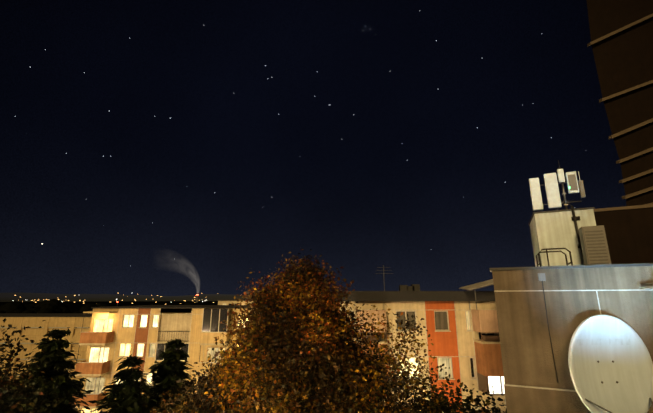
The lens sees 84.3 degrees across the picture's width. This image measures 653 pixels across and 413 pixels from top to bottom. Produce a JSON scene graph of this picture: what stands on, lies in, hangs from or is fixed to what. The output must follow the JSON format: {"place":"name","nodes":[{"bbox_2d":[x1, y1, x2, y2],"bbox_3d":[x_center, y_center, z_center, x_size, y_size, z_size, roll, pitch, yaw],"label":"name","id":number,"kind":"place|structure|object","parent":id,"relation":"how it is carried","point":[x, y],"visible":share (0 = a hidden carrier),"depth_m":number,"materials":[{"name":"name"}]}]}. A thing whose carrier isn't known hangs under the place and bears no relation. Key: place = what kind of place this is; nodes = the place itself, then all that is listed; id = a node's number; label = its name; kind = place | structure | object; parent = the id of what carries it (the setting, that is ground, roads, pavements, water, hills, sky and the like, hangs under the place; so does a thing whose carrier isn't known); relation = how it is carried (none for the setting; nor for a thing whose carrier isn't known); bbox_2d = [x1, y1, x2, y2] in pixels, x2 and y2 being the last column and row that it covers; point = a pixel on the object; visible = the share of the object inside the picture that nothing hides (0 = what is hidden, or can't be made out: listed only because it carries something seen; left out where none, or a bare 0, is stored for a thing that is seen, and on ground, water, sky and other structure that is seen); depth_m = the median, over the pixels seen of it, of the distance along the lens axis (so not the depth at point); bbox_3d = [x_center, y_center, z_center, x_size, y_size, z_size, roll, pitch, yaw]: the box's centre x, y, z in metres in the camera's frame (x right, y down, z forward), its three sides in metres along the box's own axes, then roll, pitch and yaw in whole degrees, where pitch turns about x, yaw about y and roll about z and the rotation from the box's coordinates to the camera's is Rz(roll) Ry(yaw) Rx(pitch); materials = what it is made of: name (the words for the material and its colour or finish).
{"place":"outdoors","nodes":[
{"label":"outdoors","id":0,"kind":"place"},
{"bbox_2d":[3,328,93,412],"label":"conifer","id":1,"kind":"object","parent":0,"point":[56,354],"depth_m":18.74,"materials":[{"name":"green plant"}]},
{"bbox_2d":[0,299,216,301],"bbox_3d":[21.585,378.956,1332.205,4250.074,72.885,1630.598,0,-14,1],"label":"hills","id":2,"kind":"structure","parent":0,"point":[70,300],"depth_m":1836.10,"materials":[{"name":"grey"}]},
{"bbox_2d":[0,301,217,392],"bbox_3d":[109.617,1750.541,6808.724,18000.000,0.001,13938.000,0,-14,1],"label":"ground","id":3,"kind":"structure","parent":0,"point":[74,306],"depth_m":1075.20,"materials":[{"name":"black"}]},
{"bbox_2d":[0,299,202,312],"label":"treeline","id":4,"kind":"object","parent":3,"relation":"on","point":[53,306],"depth_m":217.75,"materials":[{"name":"black plant"}]},
{"bbox_2d":[14,293,217,303],"bbox_3d":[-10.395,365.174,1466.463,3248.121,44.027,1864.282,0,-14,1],"label":"city lights","id":5,"kind":"object","parent":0,"point":[122,300],"depth_m":1461.06},
{"bbox_2d":[0,292,240,297],"bbox_3d":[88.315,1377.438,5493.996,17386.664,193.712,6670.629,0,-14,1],"label":"hills","id":6,"kind":"structure","parent":0,"point":[11,295],"depth_m":7296.31,"materials":[{"name":"grey"}]},
{"bbox_2d":[0,296,243,299],"bbox_3d":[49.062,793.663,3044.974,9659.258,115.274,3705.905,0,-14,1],"label":"hills","id":7,"kind":"structure","parent":0,"point":[189,297],"depth_m":4295.39,"materials":[{"name":"grey"}]},
{"bbox_2d":[144,338,200,412],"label":"conifer","id":8,"kind":"object","parent":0,"point":[169,367],"depth_m":17.74,"materials":[{"name":"green plant"}]},
{"bbox_2d":[142,247,424,412],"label":"tree","id":9,"kind":"object","parent":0,"point":[296,315],"depth_m":10.33,"materials":[{"name":"brown plant"}]},
{"bbox_2d":[0,0,625,295],"label":"sky","id":10,"kind":"structure","parent":0,"point":[192,99],"materials":[{"name":"black"}]},
{"bbox_2d":[530,168,595,266],"bbox_3d":[10.005,1.068,15.434,2.000,5.162,2.600,-6,-16,24],"label":"housing","id":11,"kind":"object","parent":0,"point":[553,230],"depth_m":14.32,"materials":[{"name":"beige metal"}]},
{"bbox_2d":[529,169,579,210],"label":"antennas","id":12,"kind":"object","parent":11,"relation":"attached to","point":[552,191],"depth_m":15.02,"materials":[{"name":"white plastic"}]},
{"bbox_2d":[538,174,610,280],"bbox_3d":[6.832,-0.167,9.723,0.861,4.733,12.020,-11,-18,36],"label":"louver","id":13,"kind":"object","parent":11,"relation":"attached to","point":[573,186],"depth_m":13.00,"materials":[{"name":"grey metal"}]},
{"bbox_2d":[582,228,608,264],"bbox_3d":[9.620,1.822,12.803,0.590,2.200,0.013,-6,-16,24],"label":"vent","id":14,"kind":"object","parent":13,"relation":"attached to","point":[595,247],"depth_m":12.89,"materials":[{"name":"grey metal"}]},
{"bbox_2d":[586,0,652,205],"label":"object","id":15,"kind":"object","parent":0,"point":[623,60],"depth_m":41.48,"materials":[{"name":"brown"}]},
{"bbox_2d":[587,13,652,204],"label":"balcony ledges","id":16,"kind":"object","parent":15,"relation":"attached to","point":[632,127],"depth_m":40.99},
{"bbox_2d":[594,207,652,263],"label":"building wall","id":17,"kind":"structure","parent":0,"point":[629,235],"depth_m":15.48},
{"bbox_2d":[593,204,652,211],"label":"roof edge","id":18,"kind":"object","parent":17,"relation":"attached to","point":[623,208],"depth_m":15.73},
{"label":"ground","id":19,"kind":"structure","parent":0,"visible":0},
{"bbox_2d":[0,318,77,412],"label":"tree","id":20,"kind":"object","parent":19,"relation":"on","point":[9,404],"depth_m":12.20,"materials":[{"name":"plant"}]},
{"bbox_2d":[0,317,91,380],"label":"building wall","id":21,"kind":"structure","parent":19,"relation":"on","point":[34,334],"depth_m":67.30,"materials":[{"name":"beige paint"}]},
{"bbox_2d":[0,313,91,316],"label":"roof edge","id":22,"kind":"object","parent":21,"relation":"on","point":[45,315],"depth_m":70.00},
{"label":"block frame","id":23,"kind":"object","parent":21,"relation":"on","visible":0},
{"bbox_2d":[0,327,87,375],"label":"joint","id":24,"kind":"object","parent":23,"relation":"attached to","point":[36,343],"depth_m":66.83,"materials":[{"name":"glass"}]},
{"bbox_2d":[87,353,158,412],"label":"conifer","id":25,"kind":"object","parent":19,"relation":"on","point":[129,388],"depth_m":15.68,"materials":[{"name":"green plant"}]},
{"bbox_2d":[75,313,227,407],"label":"balcony slab","id":26,"kind":"structure","parent":19,"relation":"on","point":[175,322],"depth_m":36.59,"materials":[{"name":"beige concrete"}]},
{"bbox_2d":[73,331,114,405],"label":"balcony railings","id":27,"kind":"object","parent":26,"relation":"on","point":[95,337],"depth_m":34.43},
{"bbox_2d":[131,308,150,380],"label":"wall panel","id":28,"kind":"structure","parent":26,"relation":"attached to","point":[141,335],"depth_m":36.24,"materials":[{"name":"brown paint"}]},
{"bbox_2d":[77,309,244,412],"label":"window frames","id":29,"kind":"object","parent":26,"relation":"attached to","point":[150,344],"depth_m":35.83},
{"bbox_2d":[74,313,225,411],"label":"wall panels","id":30,"kind":"object","parent":29,"relation":"attached to","point":[157,339],"depth_m":35.55,"materials":[{"name":"concrete"}]},
{"bbox_2d":[84,344,224,393],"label":"windows","id":31,"kind":"structure","parent":29,"relation":"attached to","point":[89,385],"depth_m":35.41,"materials":[{"name":"beige glass"}]},
{"bbox_2d":[109,308,203,393],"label":"wall joints","id":32,"kind":"object","parent":29,"relation":"attached to","point":[147,341],"depth_m":36.01,"materials":[{"name":"beige concrete"}]},
{"bbox_2d":[81,319,237,412],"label":"lit windows","id":33,"kind":"structure","parent":29,"relation":"attached to","point":[98,326],"depth_m":36.57,"materials":[{"name":"yellow glass"}]},
{"bbox_2d":[89,315,248,383],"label":"lit windows","id":34,"kind":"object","parent":29,"relation":"attached to","point":[94,354],"depth_m":36.10,"materials":[{"name":"yellow glass"}]},
{"bbox_2d":[156,308,230,412],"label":"window","id":35,"kind":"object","parent":29,"relation":"attached to","point":[213,319],"depth_m":35.43,"materials":[{"name":"black glass"}]},
{"bbox_2d":[78,308,249,411],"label":"facade","id":36,"kind":"structure","parent":26,"relation":"on","point":[127,335],"depth_m":36.06,"materials":[{"name":"beige concrete"}]},
{"bbox_2d":[91,305,249,307],"bbox_3d":[-4.741,11.726,42.264,38.325,0.120,11.850,0,-14,1],"label":"roof edge","id":37,"kind":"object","parent":26,"relation":"on","point":[185,306],"depth_m":39.99,"materials":[{"name":"grey metal"}]},
{"bbox_2d":[218,301,249,304],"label":"wall","id":38,"kind":"structure","parent":19,"relation":"on","point":[228,302],"depth_m":92.17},
{"bbox_2d":[217,299,243,300],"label":"roof edge","id":39,"kind":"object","parent":38,"relation":"on","point":[228,299],"depth_m":92.23,"materials":[{"name":"grey metal"}]},
{"bbox_2d":[345,304,453,412],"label":"sparse tree","id":40,"kind":"object","parent":19,"relation":"on","point":[404,374],"depth_m":11.61,"materials":[{"name":"brown plant"}]},
{"bbox_2d":[357,339,504,412],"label":"balcony slab","id":41,"kind":"structure","parent":19,"relation":"on","point":[477,341],"depth_m":21.22,"materials":[{"name":"beige concrete"}]},
{"bbox_2d":[244,291,494,300],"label":"roof","id":42,"kind":"structure","parent":41,"relation":"on","point":[420,295],"depth_m":22.63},
{"bbox_2d":[459,279,492,289],"bbox_3d":[9.796,4.785,22.383,2.573,0.830,1.750,0,-14,1],"label":"roof overhang","id":43,"kind":"object","parent":42,"relation":"attached to","point":[479,284],"depth_m":22.28,"materials":[{"name":"beige concrete"}]},
{"bbox_2d":[250,301,505,412],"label":"facade","id":44,"kind":"structure","parent":41,"relation":"attached to","point":[466,345],"depth_m":22.41,"materials":[{"name":"beige paint"}]},
{"bbox_2d":[331,301,462,412],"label":"wall panel","id":45,"kind":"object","parent":44,"relation":"attached to","point":[445,343],"depth_m":22.30,"materials":[{"name":"orange paint"}]},
{"bbox_2d":[396,312,447,329],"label":"window panes","id":46,"kind":"structure","parent":45,"relation":"hanging from","point":[441,322],"depth_m":22.80,"materials":[{"name":"grey glass"}]},
{"bbox_2d":[351,265,493,391],"bbox_3d":[7.554,11.590,21.142,20.864,16.390,2.705,0,-14,1],"label":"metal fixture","id":47,"kind":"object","parent":44,"relation":"attached to","point":[383,267],"depth_m":22.51,"materials":[{"name":"black metal"}]},
{"bbox_2d":[350,311,495,409],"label":"window frames","id":48,"kind":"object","parent":44,"relation":"attached to","point":[473,378],"depth_m":22.42,"materials":[{"name":"wood"}]},
{"bbox_2d":[399,358,417,376],"bbox_3d":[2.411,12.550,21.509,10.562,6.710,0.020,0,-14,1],"label":"lit window","id":49,"kind":"structure","parent":48,"relation":"attached to","point":[413,362],"depth_m":22.17,"materials":[{"name":"glass"}]},
{"bbox_2d":[355,301,479,406],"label":"wall joints","id":50,"kind":"object","parent":48,"relation":"attached to","point":[446,356],"depth_m":22.12,"materials":[{"name":"beige concrete"}]},
{"bbox_2d":[488,376,504,393],"bbox_3d":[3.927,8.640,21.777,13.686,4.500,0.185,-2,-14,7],"label":"lit window","id":51,"kind":"structure","parent":48,"relation":"attached to","point":[494,381],"depth_m":20.61,"materials":[{"name":"white glass"}]},
{"bbox_2d":[438,312,476,409],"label":"lit windows","id":52,"kind":"structure","parent":44,"relation":"attached to","point":[446,362],"depth_m":22.15,"materials":[{"name":"beige glass"}]},
{"bbox_2d":[377,284,499,340],"bbox_3d":[10.311,8.314,22.395,15.079,6.927,3.235,-1,-14,5],"label":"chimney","id":53,"kind":"object","parent":41,"relation":"on","point":[414,287],"depth_m":24.60,"materials":[{"name":"metal"}]},
{"bbox_2d":[409,377,506,412],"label":"tree","id":54,"kind":"object","parent":19,"relation":"on","point":[446,407],"depth_m":12.72,"materials":[{"name":"brown plant"}]},
{"bbox_2d":[492,266,652,412],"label":"beige building","id":55,"kind":"structure","parent":19,"relation":"on","point":[526,351],"depth_m":4.62,"materials":[{"name":"beige concrete"}]},
{"bbox_2d":[358,332,504,394],"bbox_3d":[9.974,10.922,20.992,16.215,6.910,1.210,0,-14,1],"label":"balcony","id":56,"kind":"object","parent":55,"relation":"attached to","point":[483,383],"depth_m":21.29,"materials":[{"name":"metal"}]},
{"bbox_2d":[356,309,498,331],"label":"balcony wall","id":57,"kind":"structure","parent":56,"relation":"on","point":[484,320],"depth_m":21.53,"materials":[{"name":"beige concrete"}]},
{"bbox_2d":[357,342,503,412],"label":"balcony railing","id":58,"kind":"object","parent":57,"relation":"attached to","point":[488,359],"depth_m":20.99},
{"bbox_2d":[536,206,583,382],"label":"metal pipes","id":59,"kind":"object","parent":55,"relation":"attached to","point":[574,218],"depth_m":7.97,"materials":[{"name":"black metal"}]},
{"bbox_2d":[489,207,652,271],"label":"coping","id":60,"kind":"object","parent":55,"relation":"attached to","point":[579,266],"depth_m":4.77,"materials":[{"name":"grey metal"}]},
{"bbox_2d":[494,289,652,391],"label":"wall joints","id":61,"kind":"object","parent":55,"relation":"attached to","point":[565,290],"depth_m":4.55,"materials":[{"name":"white metal"}]},
{"bbox_2d":[585,398,652,412],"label":"satellite dish arm","id":62,"kind":"object","parent":55,"relation":"attached to","point":[609,411],"depth_m":3.93},
{"bbox_2d":[568,314,652,412],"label":"satellite dish","id":63,"kind":"object","parent":62,"relation":"attached to","point":[605,340],"depth_m":4.16,"materials":[{"name":"paint"}]},
{"bbox_2d":[640,282,652,288],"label":"building bracket","id":64,"kind":"object","parent":55,"relation":"attached to","point":[643,285],"depth_m":4.23,"materials":[{"name":"grey metal"}]}
]}

